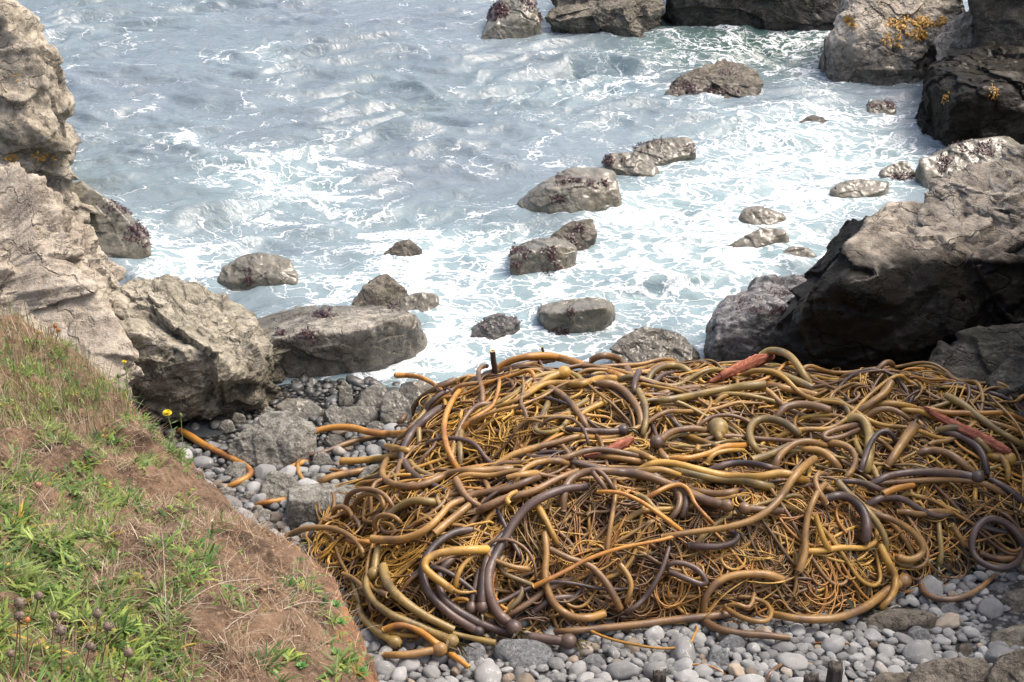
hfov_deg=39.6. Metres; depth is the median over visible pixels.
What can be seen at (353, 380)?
pebble
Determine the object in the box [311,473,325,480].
rock
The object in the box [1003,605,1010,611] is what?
pebble
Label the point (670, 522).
kelp stipe
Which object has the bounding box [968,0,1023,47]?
rock stack
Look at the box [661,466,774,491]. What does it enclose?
kelp stipe
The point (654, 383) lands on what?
kelp stipe
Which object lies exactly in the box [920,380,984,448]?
kelp stipe
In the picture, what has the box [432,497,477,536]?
kelp stipe
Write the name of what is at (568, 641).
kelp stipe
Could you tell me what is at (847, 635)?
pebble
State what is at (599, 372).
kelp stipe
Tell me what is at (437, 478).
kelp stipe
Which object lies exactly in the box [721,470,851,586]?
kelp stipe
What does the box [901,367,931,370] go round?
kelp stipe
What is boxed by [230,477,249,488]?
rock
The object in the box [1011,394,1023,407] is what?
kelp stipe
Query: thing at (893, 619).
stone
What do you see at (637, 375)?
kelp stipe
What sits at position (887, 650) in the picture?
pebble
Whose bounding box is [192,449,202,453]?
pebble
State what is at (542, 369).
kelp stipe
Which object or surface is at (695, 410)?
kelp stipe
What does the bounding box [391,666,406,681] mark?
pebble
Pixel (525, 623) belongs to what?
pebble
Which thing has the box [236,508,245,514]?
pebble
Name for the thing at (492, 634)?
pebble
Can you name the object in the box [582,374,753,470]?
kelp stipe
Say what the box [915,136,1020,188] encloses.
rock
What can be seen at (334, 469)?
kelp stipe
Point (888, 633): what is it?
pebble
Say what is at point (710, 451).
kelp stipe
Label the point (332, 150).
sea
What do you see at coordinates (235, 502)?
pebble
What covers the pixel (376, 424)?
rock
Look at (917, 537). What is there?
kelp stipe
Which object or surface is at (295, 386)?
pebble
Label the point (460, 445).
kelp stipe
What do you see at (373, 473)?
kelp stipe
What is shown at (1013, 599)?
stone
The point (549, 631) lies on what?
pebble
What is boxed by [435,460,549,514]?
kelp stipe
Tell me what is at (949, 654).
pebble
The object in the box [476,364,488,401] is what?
kelp stipe
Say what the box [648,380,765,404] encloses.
kelp stipe
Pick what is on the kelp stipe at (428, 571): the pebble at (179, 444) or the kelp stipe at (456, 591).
the kelp stipe at (456, 591)
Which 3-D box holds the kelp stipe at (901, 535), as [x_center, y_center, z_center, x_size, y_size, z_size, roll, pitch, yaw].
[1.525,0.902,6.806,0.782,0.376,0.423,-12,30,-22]
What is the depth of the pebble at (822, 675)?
6.11 m
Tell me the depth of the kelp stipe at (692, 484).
6.86 m
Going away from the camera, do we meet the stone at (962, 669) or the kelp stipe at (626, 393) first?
the stone at (962, 669)
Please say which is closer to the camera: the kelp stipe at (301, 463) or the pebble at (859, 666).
the pebble at (859, 666)
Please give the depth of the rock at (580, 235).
10.95 m
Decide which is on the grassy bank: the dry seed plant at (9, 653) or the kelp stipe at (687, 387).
the dry seed plant at (9, 653)
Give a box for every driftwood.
[584,452,600,459]
[601,436,633,453]
[702,354,774,384]
[922,406,1010,454]
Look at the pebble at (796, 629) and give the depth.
6.48 m
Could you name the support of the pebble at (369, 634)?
on the beach
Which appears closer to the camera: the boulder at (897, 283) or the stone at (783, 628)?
the stone at (783, 628)
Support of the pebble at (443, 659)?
on the beach
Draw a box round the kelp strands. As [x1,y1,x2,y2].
[300,359,1023,649]
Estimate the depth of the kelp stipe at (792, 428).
7.32 m
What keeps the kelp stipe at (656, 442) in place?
on the kelp strands
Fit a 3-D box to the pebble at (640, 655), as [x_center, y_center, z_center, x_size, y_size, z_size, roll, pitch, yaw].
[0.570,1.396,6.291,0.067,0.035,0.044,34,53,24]
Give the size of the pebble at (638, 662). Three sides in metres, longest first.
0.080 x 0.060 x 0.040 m
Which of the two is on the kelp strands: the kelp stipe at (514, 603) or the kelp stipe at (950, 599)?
the kelp stipe at (514, 603)
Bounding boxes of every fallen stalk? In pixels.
[160,525,165,614]
[188,578,259,601]
[282,601,330,609]
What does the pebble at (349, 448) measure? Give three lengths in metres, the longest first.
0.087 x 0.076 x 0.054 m
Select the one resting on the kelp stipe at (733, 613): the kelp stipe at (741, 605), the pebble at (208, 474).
the kelp stipe at (741, 605)
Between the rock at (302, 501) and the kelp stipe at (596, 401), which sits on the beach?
the rock at (302, 501)
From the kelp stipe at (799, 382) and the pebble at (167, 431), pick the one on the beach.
the pebble at (167, 431)
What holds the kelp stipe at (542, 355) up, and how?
on the kelp stipe at (432, 400)
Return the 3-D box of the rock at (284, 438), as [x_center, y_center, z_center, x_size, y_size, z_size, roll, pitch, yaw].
[-1.380,0.648,8.248,0.544,0.523,0.500,0,28,0]
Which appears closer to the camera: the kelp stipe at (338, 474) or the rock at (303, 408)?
the kelp stipe at (338, 474)
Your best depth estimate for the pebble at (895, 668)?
6.23 m
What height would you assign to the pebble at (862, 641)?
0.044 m
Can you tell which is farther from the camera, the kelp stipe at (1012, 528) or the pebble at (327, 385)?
the pebble at (327, 385)
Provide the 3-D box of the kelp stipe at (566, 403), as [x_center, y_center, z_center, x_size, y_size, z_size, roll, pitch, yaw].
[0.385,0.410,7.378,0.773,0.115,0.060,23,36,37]
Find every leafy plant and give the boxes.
[221,583,236,590]
[296,660,307,667]
[330,599,343,607]
[330,647,340,656]
[336,617,347,624]
[353,665,369,678]
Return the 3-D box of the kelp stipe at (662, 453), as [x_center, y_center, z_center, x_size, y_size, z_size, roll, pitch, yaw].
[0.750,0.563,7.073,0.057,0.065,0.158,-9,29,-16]
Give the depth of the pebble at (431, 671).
6.19 m
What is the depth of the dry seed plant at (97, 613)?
2.87 m
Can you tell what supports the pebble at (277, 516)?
on the beach
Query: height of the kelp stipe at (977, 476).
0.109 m
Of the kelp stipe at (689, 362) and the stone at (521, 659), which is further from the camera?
the kelp stipe at (689, 362)
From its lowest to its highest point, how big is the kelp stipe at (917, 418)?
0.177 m
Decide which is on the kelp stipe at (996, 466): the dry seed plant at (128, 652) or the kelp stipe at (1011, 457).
the kelp stipe at (1011, 457)
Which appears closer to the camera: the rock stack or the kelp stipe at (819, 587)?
the kelp stipe at (819, 587)
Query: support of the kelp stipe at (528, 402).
on the kelp strands
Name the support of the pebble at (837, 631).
on the beach
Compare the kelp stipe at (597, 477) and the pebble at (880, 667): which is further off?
the kelp stipe at (597, 477)
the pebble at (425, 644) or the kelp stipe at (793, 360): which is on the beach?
the pebble at (425, 644)
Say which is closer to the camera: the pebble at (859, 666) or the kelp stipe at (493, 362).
the pebble at (859, 666)
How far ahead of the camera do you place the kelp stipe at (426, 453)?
7.47 m
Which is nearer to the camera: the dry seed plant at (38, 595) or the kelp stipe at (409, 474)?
the dry seed plant at (38, 595)
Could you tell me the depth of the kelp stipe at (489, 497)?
6.86 m
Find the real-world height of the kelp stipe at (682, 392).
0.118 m
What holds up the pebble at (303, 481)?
on the beach
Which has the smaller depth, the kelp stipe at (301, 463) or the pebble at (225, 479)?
the pebble at (225, 479)
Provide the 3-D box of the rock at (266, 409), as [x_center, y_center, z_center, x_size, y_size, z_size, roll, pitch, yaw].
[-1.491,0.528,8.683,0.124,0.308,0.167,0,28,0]
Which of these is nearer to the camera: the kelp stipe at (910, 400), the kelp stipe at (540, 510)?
the kelp stipe at (540, 510)
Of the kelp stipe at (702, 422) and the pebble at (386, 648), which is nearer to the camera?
the pebble at (386, 648)
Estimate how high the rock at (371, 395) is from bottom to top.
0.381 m
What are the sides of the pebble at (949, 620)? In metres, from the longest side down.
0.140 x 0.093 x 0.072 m
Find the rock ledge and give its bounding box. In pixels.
[664,0,841,30]
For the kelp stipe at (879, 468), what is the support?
on the kelp strands
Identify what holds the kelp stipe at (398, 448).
on the kelp stipe at (357, 460)
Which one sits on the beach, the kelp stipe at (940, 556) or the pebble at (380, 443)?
the pebble at (380, 443)
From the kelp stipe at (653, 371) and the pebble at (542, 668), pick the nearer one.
the pebble at (542, 668)
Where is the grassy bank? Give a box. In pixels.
[0,313,378,681]
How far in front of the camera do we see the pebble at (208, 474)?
7.92 m
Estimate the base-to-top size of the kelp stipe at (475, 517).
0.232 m
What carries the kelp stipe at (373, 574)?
on the kelp strands
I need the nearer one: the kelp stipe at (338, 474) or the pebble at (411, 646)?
the pebble at (411, 646)
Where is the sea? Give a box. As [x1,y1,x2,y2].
[16,0,968,387]
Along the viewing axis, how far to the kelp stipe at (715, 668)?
6.13 m
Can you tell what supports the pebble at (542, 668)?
on the beach
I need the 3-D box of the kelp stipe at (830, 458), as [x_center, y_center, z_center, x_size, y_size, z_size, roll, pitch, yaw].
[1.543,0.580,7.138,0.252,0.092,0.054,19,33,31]
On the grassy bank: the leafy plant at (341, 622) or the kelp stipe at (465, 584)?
the leafy plant at (341, 622)
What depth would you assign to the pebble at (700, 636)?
6.38 m
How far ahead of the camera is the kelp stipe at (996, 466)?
7.25 m
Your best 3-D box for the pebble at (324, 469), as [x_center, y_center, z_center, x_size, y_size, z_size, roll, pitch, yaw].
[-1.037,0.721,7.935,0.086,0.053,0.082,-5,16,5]
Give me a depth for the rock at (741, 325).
9.08 m
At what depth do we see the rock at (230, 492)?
7.73 m
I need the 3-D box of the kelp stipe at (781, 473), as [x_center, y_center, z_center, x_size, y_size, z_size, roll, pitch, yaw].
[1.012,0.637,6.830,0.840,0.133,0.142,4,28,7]
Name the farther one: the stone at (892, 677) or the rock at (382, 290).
the rock at (382, 290)
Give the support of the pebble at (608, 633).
on the beach
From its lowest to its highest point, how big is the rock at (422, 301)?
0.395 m
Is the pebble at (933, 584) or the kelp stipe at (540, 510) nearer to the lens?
the kelp stipe at (540, 510)
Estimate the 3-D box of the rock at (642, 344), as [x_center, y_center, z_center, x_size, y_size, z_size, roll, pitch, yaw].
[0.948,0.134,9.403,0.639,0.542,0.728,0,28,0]
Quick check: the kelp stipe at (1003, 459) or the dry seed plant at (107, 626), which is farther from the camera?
the kelp stipe at (1003, 459)
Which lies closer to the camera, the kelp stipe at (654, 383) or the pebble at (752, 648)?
the pebble at (752, 648)
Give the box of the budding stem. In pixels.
[179,413,183,449]
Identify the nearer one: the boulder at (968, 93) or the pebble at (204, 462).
the pebble at (204, 462)
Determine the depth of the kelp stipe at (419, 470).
7.32 m
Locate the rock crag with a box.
[917,144,1023,255]
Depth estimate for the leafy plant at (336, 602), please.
3.67 m
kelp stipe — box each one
[176,428,253,487]
[255,497,286,505]
[284,524,365,557]
[291,460,308,466]
[296,458,304,479]
[309,435,381,456]
[316,424,406,436]
[317,467,364,482]
[329,468,346,471]
[331,504,353,520]
[337,512,361,531]
[339,452,398,464]
[341,571,374,611]
[343,486,394,516]
[345,537,370,544]
[349,461,402,491]
[350,579,361,603]
[352,491,385,515]
[355,603,409,649]
[363,568,476,657]
[367,544,382,594]
[368,445,419,512]
[369,497,466,543]
[371,621,418,638]
[372,512,402,532]
[377,589,390,597]
[378,562,454,632]
[379,452,513,489]
[379,463,523,486]
[379,497,435,521]
[380,477,490,534]
[382,622,439,644]
[382,639,458,658]
[383,443,410,453]
[392,422,438,464]
[394,372,442,389]
[394,424,409,427]
[395,445,415,480]
[396,413,407,423]
[397,393,431,444]
[398,404,442,468]
[402,458,447,493]
[408,459,432,474]
[409,565,641,603]
[411,377,456,417]
[411,512,671,551]
[415,436,664,477]
[418,481,588,496]
[418,526,494,644]
[421,545,490,594]
[424,369,491,412]
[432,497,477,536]
[435,359,544,391]
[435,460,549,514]
[435,557,599,659]
[436,369,535,404]
[441,387,464,468]
[441,629,495,646]
[442,398,446,408]
[445,468,630,486]
[447,440,456,461]
[447,474,544,502]
[447,651,470,668]
[448,379,634,436]
[449,369,542,394]
[451,401,491,444]
[452,476,481,506]
[452,544,487,588]
[452,588,476,593]
[453,369,582,425]
[456,568,479,627]
[457,421,464,466]
[460,432,566,467]
[461,378,500,430]
[474,468,579,514]
[475,428,527,529]
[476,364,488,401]
[476,530,503,622]
[482,446,577,503]
[484,482,589,638]
[485,367,553,378]
[487,379,526,389]
[487,552,532,571]
[488,538,536,579]
[490,350,497,373]
[491,455,740,472]
[492,374,617,408]
[492,454,774,489]
[493,400,760,462]
[493,557,511,611]
[494,507,619,604]
[497,352,625,377]
[497,554,533,585]
[498,359,555,371]
[500,481,691,593]
[504,489,517,505]
[506,470,538,479]
[506,581,523,613]
[507,575,574,616]
[513,457,569,482]
[518,366,570,396]
[519,376,528,417]
[531,450,577,458]
[531,594,573,613]
[532,536,676,588]
[533,412,570,434]
[535,504,559,545]
[538,394,556,427]
[540,415,589,445]
[541,529,606,621]
[542,396,638,444]
[545,384,589,427]
[549,546,623,610]
[552,378,602,414]
[553,610,732,634]
[555,529,636,600]
[558,397,589,422]
[558,446,645,459]
[559,467,749,526]
[561,444,576,469]
[565,425,641,436]
[567,362,593,368]
[568,400,607,424]
[570,363,705,408]
[577,368,712,443]
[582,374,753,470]
[583,357,675,373]
[583,387,668,477]
[585,371,680,387]
[589,352,632,372]
[589,389,597,419]
[591,467,616,489]
[593,379,642,432]
[594,434,617,575]
[597,453,646,464]
[597,489,682,530]
[598,505,644,581]
[612,493,881,587]
[616,367,719,385]
[617,562,633,603]
[622,378,781,396]
[625,382,803,461]
[625,544,670,614]
[627,397,741,450]
[629,446,657,460]
[631,368,641,395]
[633,368,809,412]
[635,387,648,435]
[635,392,741,408]
[636,466,681,477]
[636,492,671,519]
[639,459,810,483]
[642,360,707,368]
[646,362,691,378]
[646,482,714,524]
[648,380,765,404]
[648,540,902,591]
[650,371,679,391]
[650,425,707,449]
[655,384,722,393]
[657,448,669,458]
[660,455,817,537]
[660,480,689,517]
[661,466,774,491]
[665,433,878,494]
[665,560,708,586]
[669,489,682,520]
[670,442,747,460]
[682,433,928,568]
[685,433,719,447]
[687,478,818,512]
[687,529,739,549]
[688,364,778,384]
[688,486,741,496]
[690,493,805,553]
[692,664,725,674]
[694,444,700,453]
[697,413,757,428]
[700,570,784,612]
[701,618,790,640]
[704,448,744,464]
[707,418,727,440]
[708,460,782,470]
[711,377,738,412]
[712,392,885,501]
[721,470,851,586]
[723,595,772,623]
[727,592,755,608]
[730,368,978,438]
[733,405,838,456]
[738,361,792,382]
[738,502,784,513]
[746,387,924,524]
[746,415,801,454]
[748,368,819,389]
[749,442,789,461]
[750,364,795,435]
[759,347,815,384]
[764,449,969,501]
[765,663,782,681]
[766,380,821,397]
[767,573,911,623]
[769,374,911,443]
[772,438,827,466]
[774,400,831,416]
[783,483,914,605]
[793,361,1008,386]
[795,482,827,571]
[796,446,842,468]
[805,359,895,377]
[808,527,878,554]
[813,471,828,505]
[813,514,831,551]
[816,453,886,463]
[821,422,860,441]
[824,439,858,478]
[825,491,871,543]
[828,368,930,467]
[834,479,888,551]
[838,371,1007,416]
[841,479,884,492]
[846,413,874,473]
[857,429,897,472]
[858,379,894,412]
[865,406,910,421]
[865,494,952,517]
[869,468,984,484]
[871,419,906,476]
[873,511,925,562]
[876,542,898,609]
[877,400,916,407]
[879,476,1005,496]
[880,482,915,496]
[884,421,920,467]
[895,508,953,516]
[900,407,934,419]
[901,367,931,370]
[906,381,1023,409]
[908,365,942,371]
[913,406,1023,428]
[913,447,974,471]
[917,406,1023,423]
[918,573,996,602]
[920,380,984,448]
[931,397,1013,412]
[935,424,992,452]
[935,519,943,567]
[939,430,990,475]
[943,392,1023,448]
[946,415,1022,478]
[948,523,966,547]
[961,397,1023,433]
[962,524,1023,533]
[968,515,1023,570]
[972,488,977,504]
[977,549,1016,562]
[979,426,1015,486]
[982,460,1023,472]
[985,393,1023,518]
[986,453,1015,465]
[987,477,1023,505]
[992,451,1010,480]
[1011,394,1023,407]
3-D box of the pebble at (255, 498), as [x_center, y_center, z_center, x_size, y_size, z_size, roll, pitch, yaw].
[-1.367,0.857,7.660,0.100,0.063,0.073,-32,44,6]
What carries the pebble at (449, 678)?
on the beach
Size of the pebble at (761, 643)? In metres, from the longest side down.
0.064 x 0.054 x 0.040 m
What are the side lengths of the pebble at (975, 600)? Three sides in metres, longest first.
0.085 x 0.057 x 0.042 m
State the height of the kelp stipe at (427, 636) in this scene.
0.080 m
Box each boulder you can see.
[109,274,291,422]
[257,303,427,377]
[545,0,665,37]
[768,187,1023,376]
[818,0,964,85]
[914,41,1023,146]
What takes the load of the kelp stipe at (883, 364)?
on the kelp strands
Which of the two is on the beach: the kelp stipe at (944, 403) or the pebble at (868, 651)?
the pebble at (868, 651)
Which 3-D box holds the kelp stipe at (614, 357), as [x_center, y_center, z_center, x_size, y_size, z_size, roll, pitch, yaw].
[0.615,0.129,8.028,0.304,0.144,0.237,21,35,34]
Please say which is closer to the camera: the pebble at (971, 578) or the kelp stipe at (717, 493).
the kelp stipe at (717, 493)
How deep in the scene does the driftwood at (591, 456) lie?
7.01 m
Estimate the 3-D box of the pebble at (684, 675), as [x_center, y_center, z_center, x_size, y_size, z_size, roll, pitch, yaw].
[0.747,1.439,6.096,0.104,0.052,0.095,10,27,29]
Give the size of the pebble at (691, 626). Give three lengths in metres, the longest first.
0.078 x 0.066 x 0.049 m
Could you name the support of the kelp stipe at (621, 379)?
on the kelp strands
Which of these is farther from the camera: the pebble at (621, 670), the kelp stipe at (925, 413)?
the kelp stipe at (925, 413)
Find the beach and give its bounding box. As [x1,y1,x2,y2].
[148,380,1023,681]
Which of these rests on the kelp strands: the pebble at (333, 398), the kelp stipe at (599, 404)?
the kelp stipe at (599, 404)
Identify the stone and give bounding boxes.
[456,642,485,660]
[486,648,494,655]
[494,639,553,665]
[509,652,529,667]
[582,653,605,669]
[707,645,728,666]
[718,634,744,651]
[775,625,789,632]
[831,624,844,629]
[864,608,936,630]
[871,672,909,681]
[907,626,930,639]
[907,657,989,681]
[940,603,959,613]
[958,643,972,654]
[987,582,1007,590]
[987,623,1023,647]
[987,649,1023,681]
[1001,588,1023,612]
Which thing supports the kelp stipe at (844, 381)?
on the kelp strands
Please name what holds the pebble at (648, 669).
on the beach
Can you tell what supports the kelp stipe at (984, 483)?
on the kelp strands
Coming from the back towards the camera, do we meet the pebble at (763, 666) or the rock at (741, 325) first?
the rock at (741, 325)
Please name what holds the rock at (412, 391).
on the beach
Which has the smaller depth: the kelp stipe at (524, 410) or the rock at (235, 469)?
the kelp stipe at (524, 410)
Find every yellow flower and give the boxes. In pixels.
[120,360,131,401]
[162,409,177,447]
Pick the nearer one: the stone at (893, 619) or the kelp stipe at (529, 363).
the stone at (893, 619)
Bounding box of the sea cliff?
[0,0,100,223]
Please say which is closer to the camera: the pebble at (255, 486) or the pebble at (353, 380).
the pebble at (255, 486)
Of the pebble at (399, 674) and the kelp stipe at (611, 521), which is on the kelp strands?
the kelp stipe at (611, 521)
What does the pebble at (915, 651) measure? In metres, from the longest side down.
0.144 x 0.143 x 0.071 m
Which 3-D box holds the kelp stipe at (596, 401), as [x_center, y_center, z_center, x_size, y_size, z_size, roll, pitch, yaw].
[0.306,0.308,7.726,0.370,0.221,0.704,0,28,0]
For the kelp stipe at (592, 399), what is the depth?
7.47 m
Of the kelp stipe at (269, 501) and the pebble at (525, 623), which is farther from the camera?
the kelp stipe at (269, 501)
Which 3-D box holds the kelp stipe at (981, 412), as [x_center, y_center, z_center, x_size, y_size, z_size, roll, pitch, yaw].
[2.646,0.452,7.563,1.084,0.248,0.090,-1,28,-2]
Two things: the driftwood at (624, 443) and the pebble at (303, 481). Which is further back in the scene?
the pebble at (303, 481)
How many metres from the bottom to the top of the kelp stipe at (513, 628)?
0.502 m
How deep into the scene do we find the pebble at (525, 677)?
6.11 m
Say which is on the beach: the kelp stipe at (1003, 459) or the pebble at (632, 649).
the pebble at (632, 649)
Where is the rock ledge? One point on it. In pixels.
(785, 15)
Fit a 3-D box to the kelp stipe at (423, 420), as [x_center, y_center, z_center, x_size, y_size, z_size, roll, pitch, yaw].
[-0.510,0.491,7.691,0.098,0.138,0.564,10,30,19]
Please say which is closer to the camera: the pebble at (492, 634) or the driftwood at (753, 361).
the pebble at (492, 634)
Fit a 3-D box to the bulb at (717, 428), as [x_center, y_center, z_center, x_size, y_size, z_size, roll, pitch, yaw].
[1.063,0.464,7.319,0.108,0.109,0.170,0,28,0]
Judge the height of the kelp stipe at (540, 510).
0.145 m
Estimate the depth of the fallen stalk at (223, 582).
3.30 m
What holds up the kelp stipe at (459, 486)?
on the kelp stipe at (475, 517)
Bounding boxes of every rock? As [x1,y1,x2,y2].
[72,181,151,258]
[107,260,125,281]
[217,252,297,290]
[217,408,249,419]
[218,419,234,432]
[219,487,234,496]
[225,462,247,478]
[227,410,316,467]
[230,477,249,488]
[231,412,245,424]
[243,491,255,496]
[253,508,270,519]
[259,406,273,414]
[259,522,275,528]
[260,470,298,499]
[275,398,323,418]
[284,483,388,528]
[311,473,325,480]
[312,452,332,466]
[325,405,345,423]
[325,434,344,446]
[338,380,353,406]
[341,406,378,423]
[352,274,408,306]
[355,384,387,410]
[356,463,393,484]
[366,421,385,428]
[380,390,412,424]
[384,239,421,256]
[399,292,439,311]
[399,380,432,414]
[470,313,522,339]
[481,0,543,39]
[506,237,576,275]
[516,167,621,213]
[537,297,615,335]
[547,608,575,627]
[550,219,596,250]
[601,152,659,176]
[609,326,699,365]
[632,135,696,165]
[664,59,763,97]
[703,274,806,363]
[727,227,788,247]
[739,206,785,224]
[783,246,817,256]
[798,115,828,123]
[829,179,888,197]
[866,98,898,114]
[879,161,914,180]
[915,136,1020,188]
[925,323,1023,381]
[933,9,972,60]
[968,355,1023,439]
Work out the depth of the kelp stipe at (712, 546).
6.57 m
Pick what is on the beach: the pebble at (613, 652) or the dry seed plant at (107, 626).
the pebble at (613, 652)
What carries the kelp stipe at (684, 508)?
on the kelp strands
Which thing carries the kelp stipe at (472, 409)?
on the kelp strands
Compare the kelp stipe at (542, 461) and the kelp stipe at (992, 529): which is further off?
the kelp stipe at (992, 529)
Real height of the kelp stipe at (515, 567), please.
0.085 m
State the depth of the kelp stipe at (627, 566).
6.58 m
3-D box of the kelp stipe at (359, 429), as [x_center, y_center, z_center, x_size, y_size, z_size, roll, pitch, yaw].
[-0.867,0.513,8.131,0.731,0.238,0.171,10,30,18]
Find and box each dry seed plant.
[6,649,14,681]
[11,597,26,679]
[13,609,25,681]
[24,616,29,678]
[30,330,41,350]
[30,482,41,488]
[32,591,43,619]
[50,610,57,644]
[53,624,66,681]
[81,641,94,680]
[90,608,102,639]
[100,621,112,669]
[121,647,134,681]
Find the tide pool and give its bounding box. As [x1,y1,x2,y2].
[180,417,226,436]
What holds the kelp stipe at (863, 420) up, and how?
on the kelp stipe at (786, 440)
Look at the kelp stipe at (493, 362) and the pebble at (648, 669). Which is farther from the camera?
the kelp stipe at (493, 362)
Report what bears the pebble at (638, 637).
on the beach
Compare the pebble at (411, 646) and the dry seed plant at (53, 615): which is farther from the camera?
the pebble at (411, 646)
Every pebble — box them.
[164,429,175,434]
[174,442,185,449]
[181,448,192,459]
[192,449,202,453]
[193,456,213,469]
[203,471,215,478]
[204,441,221,450]
[214,467,223,474]
[218,475,231,482]
[225,495,242,509]
[228,428,236,433]
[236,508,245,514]
[237,424,248,431]
[241,510,256,519]
[246,481,260,492]
[250,493,265,504]
[253,505,262,509]
[254,464,275,479]
[270,512,284,522]
[276,521,286,529]
[280,465,296,475]
[290,382,303,391]
[297,478,317,485]
[298,522,323,540]
[299,375,308,382]
[300,467,308,473]
[302,472,312,477]
[308,377,316,384]
[308,416,316,422]
[308,465,319,473]
[314,446,323,451]
[319,465,332,473]
[321,383,332,388]
[325,394,338,402]
[329,390,338,395]
[331,431,348,436]
[332,446,346,456]
[343,444,353,450]
[345,432,352,440]
[346,375,363,386]
[353,387,361,391]
[353,612,365,624]
[360,628,379,642]
[363,376,374,384]
[366,444,382,455]
[367,641,380,651]
[368,379,383,385]
[373,655,384,662]
[375,660,394,675]
[377,440,385,449]
[378,645,392,654]
[380,423,400,437]
[387,387,399,391]
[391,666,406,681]
[397,658,419,672]
[404,639,415,649]
[417,656,429,664]
[421,640,440,647]
[422,665,440,678]
[431,653,448,663]
[433,678,448,681]
[444,675,458,681]
[448,655,466,669]
[474,662,501,681]
[482,658,494,663]
[484,632,497,640]
[500,666,512,673]
[515,673,534,681]
[516,612,533,627]
[535,664,548,672]
[537,677,551,681]
[544,627,555,634]
[548,657,565,670]
[549,672,567,681]
[559,646,576,656]
[568,660,586,676]
[576,645,593,655]
[576,672,593,681]
[584,678,605,681]
[586,634,599,642]
[596,672,611,681]
[600,631,615,635]
[606,660,639,679]
[607,646,619,658]
[622,679,639,681]
[623,637,640,654]
[630,657,643,667]
[634,634,643,644]
[634,651,647,659]
[642,661,667,679]
[644,625,664,640]
[648,651,666,661]
[651,645,663,652]
[670,636,695,661]
[672,657,693,671]
[674,669,698,681]
[684,678,708,681]
[688,622,703,630]
[688,632,706,643]
[694,663,713,678]
[723,612,746,622]
[727,663,744,678]
[728,622,737,628]
[733,674,764,681]
[739,623,749,629]
[740,659,754,668]
[746,642,759,654]
[754,639,765,649]
[754,662,768,671]
[755,626,770,631]
[764,669,779,681]
[771,640,796,652]
[777,652,808,671]
[780,667,792,677]
[785,677,803,681]
[790,623,805,635]
[796,643,807,652]
[811,669,826,681]
[813,631,828,641]
[819,613,831,627]
[821,635,844,653]
[829,628,841,634]
[836,652,849,660]
[841,631,852,640]
[842,673,847,681]
[844,609,856,624]
[845,670,857,678]
[848,653,864,662]
[849,642,861,648]
[853,661,865,672]
[856,637,868,646]
[863,647,875,656]
[863,661,873,670]
[864,628,882,642]
[874,661,887,674]
[876,653,892,667]
[877,644,894,656]
[882,629,894,637]
[884,637,897,645]
[887,665,903,672]
[891,658,904,667]
[893,632,913,644]
[896,588,904,599]
[902,640,934,664]
[905,595,919,606]
[906,586,919,595]
[909,665,915,671]
[916,575,943,600]
[928,607,941,617]
[933,637,950,646]
[934,612,959,630]
[942,627,954,638]
[942,651,957,658]
[943,583,956,594]
[947,576,959,584]
[961,622,974,626]
[961,626,981,637]
[962,574,976,582]
[962,590,976,599]
[966,581,977,589]
[971,597,981,605]
[973,571,987,581]
[973,652,984,657]
[975,587,988,596]
[976,597,1003,619]
[978,646,987,656]
[985,645,1014,662]
[988,641,1008,648]
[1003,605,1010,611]
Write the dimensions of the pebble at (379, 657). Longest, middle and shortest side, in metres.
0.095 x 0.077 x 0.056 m
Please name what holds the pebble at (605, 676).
on the beach
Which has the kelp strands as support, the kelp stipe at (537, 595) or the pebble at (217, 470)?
the kelp stipe at (537, 595)
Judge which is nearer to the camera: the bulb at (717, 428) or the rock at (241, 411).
the bulb at (717, 428)
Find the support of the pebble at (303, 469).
on the beach
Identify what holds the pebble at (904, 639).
on the beach
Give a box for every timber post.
[653,669,666,681]
[803,672,819,681]
[825,659,843,681]
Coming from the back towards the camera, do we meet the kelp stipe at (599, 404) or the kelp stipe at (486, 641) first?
the kelp stipe at (599, 404)
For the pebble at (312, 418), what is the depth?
8.53 m
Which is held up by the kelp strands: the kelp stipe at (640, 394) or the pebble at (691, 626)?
the kelp stipe at (640, 394)
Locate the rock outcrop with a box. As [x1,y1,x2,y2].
[0,162,143,399]
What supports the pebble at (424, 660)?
on the beach
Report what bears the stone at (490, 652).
on the beach
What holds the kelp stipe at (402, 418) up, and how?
on the beach
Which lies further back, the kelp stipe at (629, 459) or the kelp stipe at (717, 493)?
the kelp stipe at (629, 459)
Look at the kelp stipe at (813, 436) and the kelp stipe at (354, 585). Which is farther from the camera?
the kelp stipe at (813, 436)
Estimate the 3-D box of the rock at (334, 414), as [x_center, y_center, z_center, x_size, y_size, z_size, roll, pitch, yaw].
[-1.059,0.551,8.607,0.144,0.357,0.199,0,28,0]
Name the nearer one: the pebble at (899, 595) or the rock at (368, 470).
the pebble at (899, 595)
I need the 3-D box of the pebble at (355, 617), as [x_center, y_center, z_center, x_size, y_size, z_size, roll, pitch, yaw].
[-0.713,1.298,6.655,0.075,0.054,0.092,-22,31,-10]
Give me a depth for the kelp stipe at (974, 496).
7.12 m
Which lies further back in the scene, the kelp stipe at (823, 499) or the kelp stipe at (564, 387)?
the kelp stipe at (564, 387)
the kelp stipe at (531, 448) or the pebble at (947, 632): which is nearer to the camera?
the pebble at (947, 632)
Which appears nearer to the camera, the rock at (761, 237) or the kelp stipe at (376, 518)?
the kelp stipe at (376, 518)
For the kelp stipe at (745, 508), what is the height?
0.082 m
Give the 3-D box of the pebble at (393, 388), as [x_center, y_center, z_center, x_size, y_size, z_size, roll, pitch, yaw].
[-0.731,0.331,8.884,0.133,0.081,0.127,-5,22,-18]
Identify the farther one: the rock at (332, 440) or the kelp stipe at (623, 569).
the rock at (332, 440)
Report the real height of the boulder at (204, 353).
1.331 m

